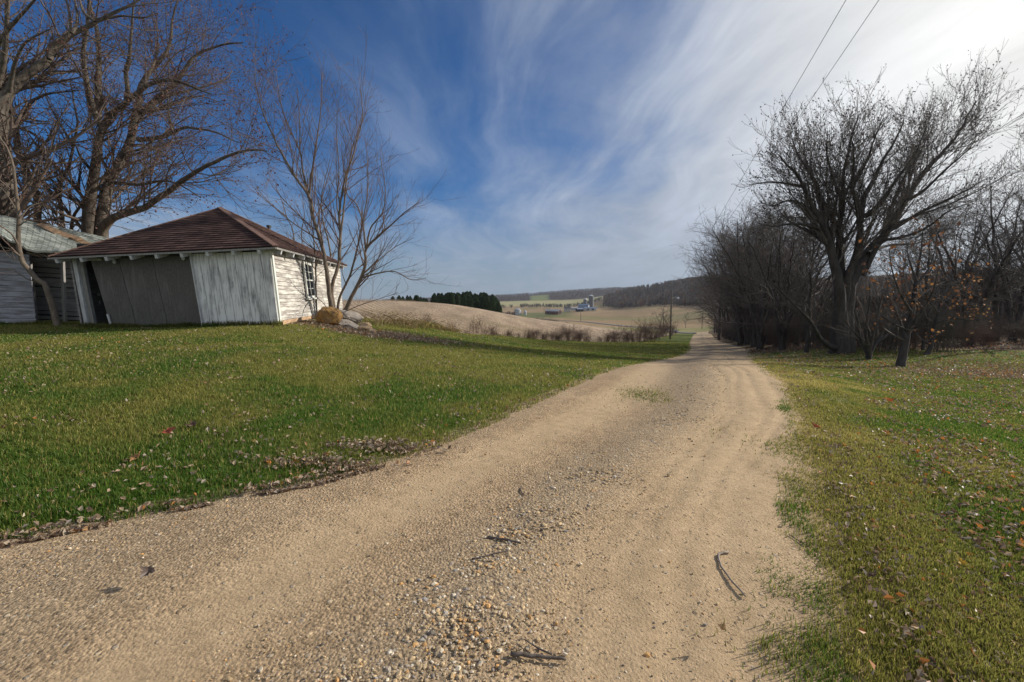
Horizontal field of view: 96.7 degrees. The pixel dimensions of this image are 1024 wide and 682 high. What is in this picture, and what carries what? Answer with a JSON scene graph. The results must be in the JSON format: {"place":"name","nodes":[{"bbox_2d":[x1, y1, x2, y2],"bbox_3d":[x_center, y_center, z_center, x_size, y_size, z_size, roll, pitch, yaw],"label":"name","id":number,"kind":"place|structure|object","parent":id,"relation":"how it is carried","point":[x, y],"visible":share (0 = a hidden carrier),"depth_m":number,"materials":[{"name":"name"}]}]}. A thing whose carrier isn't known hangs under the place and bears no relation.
{"place":"outdoors","nodes":[
{"label":"outdoors","id":0,"kind":"place"},
{"bbox_2d":[0,317,693,538],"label":"lawn","id":1,"kind":"structure","parent":0,"point":[681,337],"depth_m":5.47,"materials":[{"name":"plant"}]},
{"bbox_2d":[0,119,60,325],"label":"sapling","id":2,"kind":"object","parent":1,"relation":"on","point":[47,292],"visible":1,"depth_m":12.79,"materials":[{"name":"brown plant"}]},
{"bbox_2d":[0,215,107,322],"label":"outbuilding","id":3,"kind":"structure","parent":1,"relation":"on","point":[23,299],"depth_m":16.43,"materials":[{"name":"grey wood"}]},
{"bbox_2d":[0,319,282,327],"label":"grass fringe","id":4,"kind":"object","parent":1,"relation":"on","point":[164,325],"depth_m":13.47,"materials":[{"name":"plant"}]},
{"bbox_2d":[47,207,346,325],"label":"shed","id":5,"kind":"structure","parent":1,"relation":"on","point":[219,264],"depth_m":13.52,"materials":[{"name":"grey wood"}]},
{"bbox_2d":[91,256,200,325],"bbox_3d":[-10.856,-1.449,13.515,3.410,2.227,0.085,0,6,4],"label":"door","id":6,"kind":"structure","parent":5,"relation":"in","point":[150,290],"depth_m":13.52,"materials":[{"name":"wood"}]},
{"bbox_2d":[191,251,278,325],"bbox_3d":[-8.085,-1.471,13.277,2.574,2.240,0.030,0,6,4],"label":"door","id":7,"kind":"structure","parent":5,"relation":"in","point":[240,286],"depth_m":13.25,"materials":[{"name":"wood"}]},
{"bbox_2d":[302,262,317,299],"bbox_3d":[-7.015,-2.088,15.856,0.176,1.288,0.935,0,6,-4],"label":"window","id":8,"kind":"structure","parent":5,"relation":"in","point":[307,270],"depth_m":15.76,"materials":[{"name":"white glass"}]},
{"bbox_2d":[316,307,342,324],"bbox_3d":[-6.096,-0.793,15.201,0.798,0.723,0.683,0,6,0],"label":"boulder","id":9,"kind":"object","parent":1,"relation":"on","point":[329,315],"visible":0.84,"depth_m":14.95,"materials":[{"name":"stone"}]},
{"bbox_2d":[197,1,462,311],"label":"young tree","id":10,"kind":"object","parent":1,"relation":"on","point":[329,285],"visible":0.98,"depth_m":16.01,"materials":[{"name":"brown plant"}]},
{"bbox_2d":[0,318,671,548],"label":"leaf litter","id":11,"kind":"object","parent":1,"relation":"on","point":[281,459],"visible":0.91,"depth_m":3.66,"materials":[{"name":"plant"}]},
{"bbox_2d":[342,319,358,328],"bbox_3d":[-5.541,-0.558,15.632,0.948,0.387,0.493,2,6,24],"label":"boulder","id":12,"kind":"object","parent":1,"relation":"on","point":[353,325],"visible":0.46,"depth_m":15.51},
{"bbox_2d":[339,309,363,324],"bbox_3d":[-5.885,-0.849,16.289,1.010,0.578,0.693,-3,7,-30],"label":"boulder","id":13,"kind":"object","parent":1,"relation":"on","point":[355,317],"visible":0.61,"depth_m":16.14,"materials":[{"name":"stone"}]},
{"bbox_2d":[355,310,415,326],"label":"weed clump","id":14,"kind":"object","parent":1,"relation":"on","point":[390,317],"visible":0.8,"depth_m":18.53,"materials":[{"name":"plant"}]},
{"bbox_2d":[383,319,430,328],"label":"weed clump","id":15,"kind":"object","parent":1,"relation":"on","point":[413,324],"visible":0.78,"depth_m":18.83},
{"bbox_2d":[271,319,545,355],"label":"leaf litter","id":16,"kind":"object","parent":1,"relation":"on","point":[391,334],"visible":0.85,"depth_m":14.63,"materials":[{"name":"plant"}]},
{"bbox_2d":[408,318,459,329],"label":"weed clump","id":17,"kind":"object","parent":1,"relation":"on","point":[431,324],"visible":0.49,"depth_m":20.41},
{"bbox_2d":[484,323,498,335],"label":"weed clump","id":18,"kind":"object","parent":1,"relation":"on","point":[490,330],"visible":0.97,"depth_m":28.95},
{"bbox_2d":[562,323,577,340],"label":"shrub","id":19,"kind":"object","parent":1,"relation":"on","point":[567,333],"visible":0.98,"depth_m":40.14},
{"bbox_2d":[604,323,631,341],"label":"shrub","id":20,"kind":"object","parent":1,"relation":"on","point":[621,332],"visible":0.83,"depth_m":50.13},
{"bbox_2d":[619,323,647,341],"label":"shrub","id":21,"kind":"object","parent":1,"relation":"on","point":[632,335],"visible":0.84,"depth_m":53.11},
{"bbox_2d":[641,322,673,341],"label":"shrub","id":22,"kind":"object","parent":1,"relation":"on","point":[656,336],"visible":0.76,"depth_m":56.89,"materials":[{"name":"plant"}]},
{"bbox_2d":[669,290,678,338],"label":"utility pole","id":23,"kind":"object","parent":1,"relation":"on","point":[671,314],"visible":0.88,"depth_m":71.85,"materials":[{"name":"brown wood"}]},
{"bbox_2d":[672,0,845,290],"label":"power line","id":24,"kind":"object","parent":23,"relation":"attached to","point":[780,112],"visible":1,"depth_m":10.88,"materials":[{"name":"grey metal"}]},
{"bbox_2d":[678,0,878,288],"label":"power line","id":25,"kind":"object","parent":23,"relation":"attached to","point":[799,116],"visible":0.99,"depth_m":10.93,"materials":[{"name":"grey metal"}]},
{"bbox_2d":[0,331,915,681],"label":"gravel road","id":26,"kind":"structure","parent":0,"point":[172,617],"depth_m":2.36,"materials":[{"name":"gravel"}]},
{"bbox_2d":[138,561,156,577],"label":"fallen leaf","id":27,"kind":"object","parent":26,"relation":"on","point":[146,571],"visible":1,"depth_m":2.17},
{"bbox_2d":[487,536,520,543],"bbox_3d":[-0.045,1.100,2.517,0.198,0.018,0.020,2,6,19],"label":"stick","id":28,"kind":"object","parent":26,"relation":"on","point":[497,538],"visible":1,"depth_m":2.52,"materials":[{"name":"wood"}]},
{"bbox_2d":[510,639,565,660],"bbox_3d":[0.100,1.194,1.762,0.212,0.028,0.091,0,6,0],"label":"stick","id":29,"kind":"object","parent":26,"relation":"on","point":[522,654],"visible":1,"depth_m":1.73,"materials":[{"name":"wood"}]},
{"bbox_2d":[717,551,745,596],"bbox_3d":[1.106,1.173,2.319,0.075,0.015,0.391,1,6,15],"label":"stick","id":30,"kind":"object","parent":26,"relation":"on","point":[720,564],"visible":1,"depth_m":2.33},
{"bbox_2d":[582,383,920,681],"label":"grass tufts","id":31,"kind":"object","parent":26,"relation":"on","point":[766,622],"visible":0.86,"depth_m":1.90,"materials":[{"name":"plant"}]},
{"bbox_2d":[342,298,668,341],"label":"stubble field","id":32,"kind":"structure","parent":0,"point":[544,324],"depth_m":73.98,"materials":[{"name":"plant"}]},
{"bbox_2d":[0,0,143,222],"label":"maple tree","id":33,"kind":"object","parent":32,"relation":"on","point":[38,215],"visible":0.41,"depth_m":21.71,"materials":[{"name":"brown plant"}]},
{"bbox_2d":[12,49,159,230],"bbox_3d":[-21.892,-8.406,23.547,8.666,15.074,4.572,0,6,0],"label":"maple tree","id":34,"kind":"object","parent":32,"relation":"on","point":[71,227],"visible":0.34,"depth_m":23.28,"materials":[{"name":"brown plant"}]},
{"bbox_2d":[0,0,197,252],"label":"maple tree","id":35,"kind":"object","parent":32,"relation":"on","point":[21,76],"visible":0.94,"depth_m":18.77,"materials":[{"name":"brown plant"}]},
{"bbox_2d":[11,0,312,237],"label":"maple tree","id":36,"kind":"object","parent":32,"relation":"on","point":[140,109],"visible":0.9,"depth_m":22.21,"materials":[{"name":"brown plant"}]},
{"bbox_2d":[222,133,369,257],"bbox_3d":[-10.588,-5.691,22.455,6.985,9.032,2.487,1,6,9],"label":"box elder","id":37,"kind":"object","parent":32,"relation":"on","point":[326,237],"visible":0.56,"depth_m":22.18,"materials":[{"name":"brown plant"}]},
{"bbox_2d":[469,314,484,333],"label":"weed clump","id":38,"kind":"object","parent":32,"relation":"on","point":[472,322],"visible":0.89,"depth_m":29.52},
{"bbox_2d":[632,319,650,341],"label":"shrub","id":39,"kind":"object","parent":32,"relation":"on","point":[640,335],"visible":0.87,"depth_m":54.24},
{"bbox_2d":[631,314,657,341],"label":"shrub","id":40,"kind":"object","parent":32,"relation":"on","point":[650,324],"visible":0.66,"depth_m":55.73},
{"bbox_2d":[652,316,680,336],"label":"shrub","id":41,"kind":"object","parent":32,"relation":"on","point":[664,325],"visible":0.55,"depth_m":82.29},
{"bbox_2d":[0,0,1023,299],"label":"sky","id":42,"kind":"structure","parent":0,"point":[581,141],"materials":[{"name":"blue"}]},
{"bbox_2d":[429,290,614,306],"bbox_3d":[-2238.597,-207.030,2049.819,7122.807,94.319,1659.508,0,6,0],"label":"hills","id":43,"kind":"structure","parent":0,"point":[541,299],"depth_m":1664.05,"materials":[{"name":"plant"}]},
{"bbox_2d":[385,286,645,300],"bbox_3d":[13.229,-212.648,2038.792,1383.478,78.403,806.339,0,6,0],"label":"woods","id":44,"kind":"object","parent":43,"relation":"on","point":[580,292],"visible":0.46,"depth_m":1953.82,"materials":[{"name":"plant"}]},
{"bbox_2d":[502,282,715,333],"bbox_3d":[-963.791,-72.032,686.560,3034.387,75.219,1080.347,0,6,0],"label":"valley fields","id":45,"kind":"structure","parent":0,"point":[612,315],"depth_m":529.46,"materials":[{"name":"plant"}]},
{"bbox_2d":[472,293,479,308],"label":"pine tree","id":46,"kind":"object","parent":45,"relation":"on","point":[476,302],"visible":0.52,"depth_m":181.28,"materials":[{"name":"green plant"}]},
{"bbox_2d":[483,294,489,309],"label":"pine tree","id":47,"kind":"object","parent":45,"relation":"on","point":[486,304],"visible":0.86,"depth_m":156.29,"materials":[{"name":"green plant"}]},
{"bbox_2d":[489,294,496,311],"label":"pine tree","id":48,"kind":"object","parent":45,"relation":"on","point":[493,304],"visible":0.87,"depth_m":154.65,"materials":[{"name":"green plant"}]},
{"bbox_2d":[545,309,561,314],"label":"pole barn","id":49,"kind":"structure","parent":45,"relation":"on","point":[556,311],"depth_m":694.28,"materials":[{"name":"metal"}]},
{"bbox_2d":[501,293,609,307],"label":"tree belt","id":50,"kind":"object","parent":45,"relation":"on","point":[561,305],"visible":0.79,"depth_m":1152.86,"materials":[{"name":"plant"}]},
{"bbox_2d":[534,318,715,333],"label":"county road","id":51,"kind":"structure","parent":0,"point":[624,326],"depth_m":316.15,"materials":[{"name":"asphalt"}]},
{"bbox_2d":[708,331,1023,681],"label":"lawn verge","id":52,"kind":"structure","parent":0,"point":[802,352],"depth_m":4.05,"materials":[{"name":"plant"}]},
{"bbox_2d":[682,257,729,323],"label":"bare tree","id":53,"kind":"object","parent":52,"relation":"on","point":[705,295],"visible":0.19,"depth_m":78.96,"materials":[{"name":"brown plant"}]},
{"bbox_2d":[681,229,774,339],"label":"bare tree","id":54,"kind":"object","parent":52,"relation":"on","point":[708,288],"visible":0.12,"depth_m":60.02,"materials":[{"name":"brown plant"}]},
{"bbox_2d":[685,214,784,342],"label":"bare tree","id":55,"kind":"object","parent":52,"relation":"on","point":[725,282],"visible":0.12,"depth_m":42.19,"materials":[{"name":"brown plant"}]},
{"bbox_2d":[690,228,786,341],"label":"bare tree","id":56,"kind":"object","parent":52,"relation":"on","point":[714,278],"visible":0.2,"depth_m":48.29,"materials":[{"name":"brown plant"}]},
{"bbox_2d":[689,187,810,346],"bbox_3d":[16.354,-5.011,31.358,8.212,11.525,11.277,1,6,11],"label":"bare tree","id":57,"kind":"object","parent":52,"relation":"on","point":[754,341],"visible":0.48,"depth_m":30.90,"materials":[{"name":"brown plant"}]},
{"bbox_2d":[687,206,830,348],"bbox_3d":[14.674,-3.732,27.571,8.622,9.269,7.487,-3,6,-25],"label":"bare tree","id":58,"kind":"object","parent":52,"relation":"on","point":[760,342],"visible":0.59,"depth_m":28.01,"materials":[{"name":"brown plant"}]},
{"bbox_2d":[699,201,819,315],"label":"bare tree","id":59,"kind":"object","parent":52,"relation":"on","point":[732,257],"visible":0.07,"depth_m":46.23,"materials":[{"name":"brown plant"}]},
{"bbox_2d":[718,219,809,319],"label":"bare tree","id":60,"kind":"object","parent":52,"relation":"on","point":[748,246],"visible":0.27,"depth_m":32.61,"materials":[{"name":"brown plant"}]},
{"bbox_2d":[697,185,879,344],"bbox_3d":[19.542,-5.330,32.791,11.737,11.996,8.547,3,6,24],"label":"bare tree","id":61,"kind":"object","parent":52,"relation":"on","point":[774,260],"visible":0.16,"depth_m":32.56,"materials":[{"name":"brown plant"}]},
{"bbox_2d":[718,200,883,349],"bbox_3d":[15.593,-3.670,25.021,8.412,9.043,7.304,-3,7,-31],"label":"bare tree","id":62,"kind":"object","parent":52,"relation":"on","point":[769,293],"visible":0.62,"depth_m":24.87,"materials":[{"name":"brown plant"}]},
{"bbox_2d":[744,187,861,345],"bbox_3d":[17.682,-4.149,27.547,7.040,9.768,8.435,2,6,20],"label":"bare tree","id":63,"kind":"object","parent":52,"relation":"on","point":[780,258],"visible":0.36,"depth_m":26.99,"materials":[{"name":"brown plant"}]},
{"bbox_2d":[819,261,924,359],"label":"young tree","id":64,"kind":"object","parent":52,"relation":"on","point":[868,346],"visible":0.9,"depth_m":16.88,"materials":[{"name":"brown plant"}]},
{"bbox_2d":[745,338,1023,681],"bbox_3d":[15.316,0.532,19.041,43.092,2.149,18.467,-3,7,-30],"label":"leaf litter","id":65,"kind":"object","parent":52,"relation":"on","point":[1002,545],"visible":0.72,"depth_m":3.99,"materials":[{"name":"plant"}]},
{"bbox_2d":[858,209,974,366],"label":"oak tree","id":66,"kind":"object","parent":52,"relation":"on","point":[912,319],"visible":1,"depth_m":14.53,"materials":[{"name":"brown plant"}]},
{"bbox_2d":[903,234,962,349],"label":"young tree","id":67,"kind":"object","parent":52,"relation":"on","point":[923,336],"visible":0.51,"depth_m":19.61,"materials":[{"name":"brown plant"}]},
{"bbox_2d":[910,259,992,354],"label":"oak tree","id":68,"kind":"object","parent":52,"relation":"on","point":[929,349],"visible":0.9,"depth_m":18.49,"materials":[{"name":"brown plant"}]},
{"bbox_2d":[717,271,1023,349],"bbox_3d":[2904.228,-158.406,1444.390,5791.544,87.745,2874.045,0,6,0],"label":"woodland slope","id":69,"kind":"structure","parent":0,"point":[978,345],"depth_m":27.09,"materials":[{"name":"plant"}]},
{"bbox_2d":[602,276,716,307],"bbox_3d":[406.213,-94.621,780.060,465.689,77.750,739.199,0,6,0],"label":"hillside woods","id":70,"kind":"object","parent":69,"relation":"on","point":[615,300],"visible":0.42,"depth_m":818.97,"materials":[{"name":"plant"}]},
{"bbox_2d":[672,255,725,323],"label":"bare tree","id":71,"kind":"object","parent":69,"relation":"on","point":[698,289],"visible":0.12,"depth_m":90.84,"materials":[{"name":"brown plant"}]},
{"bbox_2d":[670,242,738,337],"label":"bare tree","id":72,"kind":"object","parent":69,"relation":"on","point":[723,311],"visible":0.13,"depth_m":68.05,"materials":[{"name":"brown plant"}]},
{"bbox_2d":[669,214,740,339],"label":"bare tree","id":73,"kind":"object","parent":69,"relation":"on","point":[720,315],"visible":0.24,"depth_m":62.19,"materials":[{"name":"brown plant"}]},
{"bbox_2d":[709,319,737,341],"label":"shrub","id":74,"kind":"object","parent":69,"relation":"on","point":[729,330],"visible":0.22,"depth_m":48.66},
{"bbox_2d":[703,218,755,340],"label":"bare tree","id":75,"kind":"object","parent":69,"relation":"on","point":[727,270],"visible":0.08,"depth_m":53.17,"materials":[{"name":"brown plant"}]},
{"bbox_2d":[673,187,789,345],"bbox_3d":[17.065,-5.363,36.725,8.837,12.262,10.588,2,6,15],"label":"bare tree","id":76,"kind":"object","parent":69,"relation":"on","point":[739,330],"visible":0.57,"depth_m":36.28,"materials":[{"name":"brown plant"}]},
{"bbox_2d":[706,213,811,344],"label":"bare tree","id":77,"kind":"object","parent":69,"relation":"on","point":[748,333],"visible":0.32,"depth_m":35.93,"materials":[{"name":"brown plant"}]},
{"bbox_2d":[699,207,820,323],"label":"bare tree","id":78,"kind":"object","parent":69,"relation":"on","point":[756,259],"visible":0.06,"depth_m":37.54,"materials":[{"name":"brown plant"}]},
{"bbox_2d":[717,223,828,306],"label":"bare tree","id":79,"kind":"object","parent":69,"relation":"on","point":[751,253],"visible":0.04,"depth_m":41.00,"materials":[{"name":"brown plant"}]},
{"bbox_2d":[716,220,831,343],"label":"bare tree","id":80,"kind":"object","parent":69,"relation":"on","point":[781,271],"visible":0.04,"depth_m":36.08,"materials":[{"name":"brown plant"}]},
{"bbox_2d":[713,177,925,345],"bbox_3d":[18.709,-5.003,29.186,10.816,11.055,7.876,-1,6,-12],"label":"bare tree","id":81,"kind":"object","parent":69,"relation":"on","point":[826,262],"visible":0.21,"depth_m":28.90,"materials":[{"name":"brown plant"}]},
{"bbox_2d":[756,210,888,341],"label":"bare tree","id":82,"kind":"object","parent":69,"relation":"on","point":[847,260],"visible":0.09,"depth_m":33.19,"materials":[{"name":"brown plant"}]},
{"bbox_2d":[768,203,881,352],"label":"bare tree","id":83,"kind":"object","parent":69,"relation":"on","point":[808,329],"visible":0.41,"depth_m":21.19,"materials":[{"name":"brown plant"}]},
{"bbox_2d":[789,289,866,349],"bbox_3d":[15.760,-1.225,22.956,3.591,3.606,5.484,4,7,35],"label":"shrub","id":84,"kind":"object","parent":69,"relation":"on","point":[822,331],"visible":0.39,"depth_m":22.95,"materials":[{"name":"plant"}]},
{"bbox_2d":[828,301,899,349],"bbox_3d":[16.944,-0.807,21.936,3.840,2.666,3.563,-1,6,-11],"label":"shrub","id":85,"kind":"object","parent":69,"relation":"on","point":[859,344],"visible":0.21,"depth_m":21.74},
{"bbox_2d":[858,277,882,300],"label":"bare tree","id":86,"kind":"object","parent":69,"relation":"on","point":[868,286],"visible":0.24,"depth_m":58.76,"materials":[{"name":"brown plant"}]},
{"bbox_2d":[727,41,1023,353],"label":"maple tree","id":87,"kind":"object","parent":69,"relation":"on","point":[904,195],"visible":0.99,"depth_m":19.13,"materials":[{"name":"brown plant"}]},
{"bbox_2d":[829,293,931,348],"bbox_3d":[17.694,-0.985,21.758,4.138,3.096,4.459,-4,7,-32],"label":"shrub","id":88,"kind":"object","parent":69,"relation":"on","point":[878,324],"visible":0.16,"depth_m":21.91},
{"bbox_2d":[856,253,936,302],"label":"bare tree","id":89,"kind":"object","parent":69,"relation":"on","point":[883,281],"visible":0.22,"depth_m":45.30,"materials":[{"name":"brown plant"}]},
{"bbox_2d":[821,286,978,353],"bbox_3d":[16.404,-1.000,19.709,4.570,3.420,4.925,-3,7,-30],"label":"shrub","id":90,"kind":"object","parent":69,"relation":"on","point":[893,330],"visible":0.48,"depth_m":19.77,"materials":[{"name":"plant"}]},
{"bbox_2d":[826,277,976,350],"bbox_3d":[17.707,-1.190,21.009,5.384,3.540,3.526,5,8,41],"label":"shrub","id":91,"kind":"object","parent":69,"relation":"on","point":[915,343],"visible":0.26,"depth_m":20.78,"materials":[{"name":"plant"}]},
{"bbox_2d":[787,267,1023,341],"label":"hillside brush","id":92,"kind":"object","parent":69,"relation":"on","point":[969,300],"visible":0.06,"depth_m":35.35,"materials":[{"name":"plant"}]},
{"bbox_2d":[862,225,954,309],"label":"bare tree","id":93,"kind":"object","parent":69,"relation":"on","point":[896,253],"visible":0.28,"depth_m":35.63,"materials":[{"name":"brown plant"}]},
{"bbox_2d":[910,326,930,347],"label":"shrub","id":94,"kind":"object","parent":69,"relation":"on","point":[911,338],"visible":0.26,"depth_m":23.28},
{"bbox_2d":[872,187,984,339],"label":"bare tree","id":95,"kind":"object","parent":69,"relation":"on","point":[927,262],"visible":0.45,"depth_m":29.68,"materials":[{"name":"brown plant"}]},
{"bbox_2d":[878,277,1020,352],"bbox_3d":[18.606,-1.070,19.933,3.377,3.390,5.156,-1,6,-8],"label":"shrub","id":96,"kind":"object","parent":69,"relation":"on","point":[955,323],"visible":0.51,"depth_m":19.35,"materials":[{"name":"plant"}]},
{"bbox_2d":[903,298,998,351],"bbox_3d":[19.020,-0.755,19.813,4.158,2.734,2.723,-1,6,-12],"label":"shrub","id":97,"kind":"object","parent":69,"relation":"on","point":[945,341],"visible":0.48,"depth_m":19.61,"materials":[{"name":"plant"}]},
{"bbox_2d":[884,147,1023,340],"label":"bare tree","id":98,"kind":"object","parent":69,"relation":"on","point":[997,306],"visible":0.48,"depth_m":28.61,"materials":[{"name":"brown plant"}]},
{"bbox_2d":[886,155,1023,336],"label":"bare tree","id":99,"kind":"object","parent":69,"relation":"on","point":[962,276],"visible":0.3,"depth_m":33.24,"materials":[{"name":"brown plant"}]},
{"bbox_2d":[889,169,1023,346],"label":"bare tree","id":100,"kind":"object","parent":69,"relation":"on","point":[988,293],"visible":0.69,"depth_m":23.26,"materials":[{"name":"brown plant"}]},
{"bbox_2d":[941,312,997,348],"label":"shrub","id":101,"kind":"object","parent":69,"relation":"on","point":[968,336],"visible":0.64,"depth_m":22.98,"materials":[{"name":"plant"}]},
{"bbox_2d":[943,192,1023,343],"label":"bare tree","id":102,"kind":"object","parent":69,"relation":"on","point":[1020,304],"visible":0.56,"depth_m":26.96,"materials":[{"name":"brown plant"}]},
{"bbox_2d":[945,123,1023,290],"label":"bare tree","id":103,"kind":"object","parent":69,"relation":"on","point":[1021,249],"visible":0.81,"depth_m":22.34,"materials":[{"name":"brown plant"}]},
{"bbox_2d":[946,183,1023,287],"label":"bare tree","id":104,"kind":"object","parent":69,"relation":"on","point":[999,237],"visible":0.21,"depth_m":33.44,"materials":[{"name":"brown plant"}]},
{"bbox_2d":[957,235,1020,309],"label":"bare tree","id":105,"kind":"object","parent":69,"relation":"on","point":[990,262],"visible":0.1,"depth_m":36.09,"materials":[{"name":"brown plant"}]},
{"bbox_2d":[974,321,1014,347],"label":"shrub","id":106,"kind":"object","parent":69,"relation":"on","point":[992,332],"visible":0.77,"depth_m":23.09,"materials":[{"name":"plant"}]},
{"bbox_2d":[972,301,1021,344],"bbox_3d":[27.206,-1.164,25.909,3.787,2.834,4.081,-1,6,-12],"label":"shrub","id":107,"kind":"object","parent":69,"relation":"on","point":[993,328],"visible":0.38,"depth_m":25.79,"materials":[{"name":"plant"}]},
{"bbox_2d":[989,306,1023,347],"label":"shrub","id":108,"kind":"object","parent":69,"relation":"on","point":[1018,329],"visible":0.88,"depth_m":24.00,"materials":[{"name":"plant"}]},
{"bbox_2d":[991,307,1023,342],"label":"shrub","id":109,"kind":"object","parent":69,"relation":"on","point":[1010,322],"visible":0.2,"depth_m":27.55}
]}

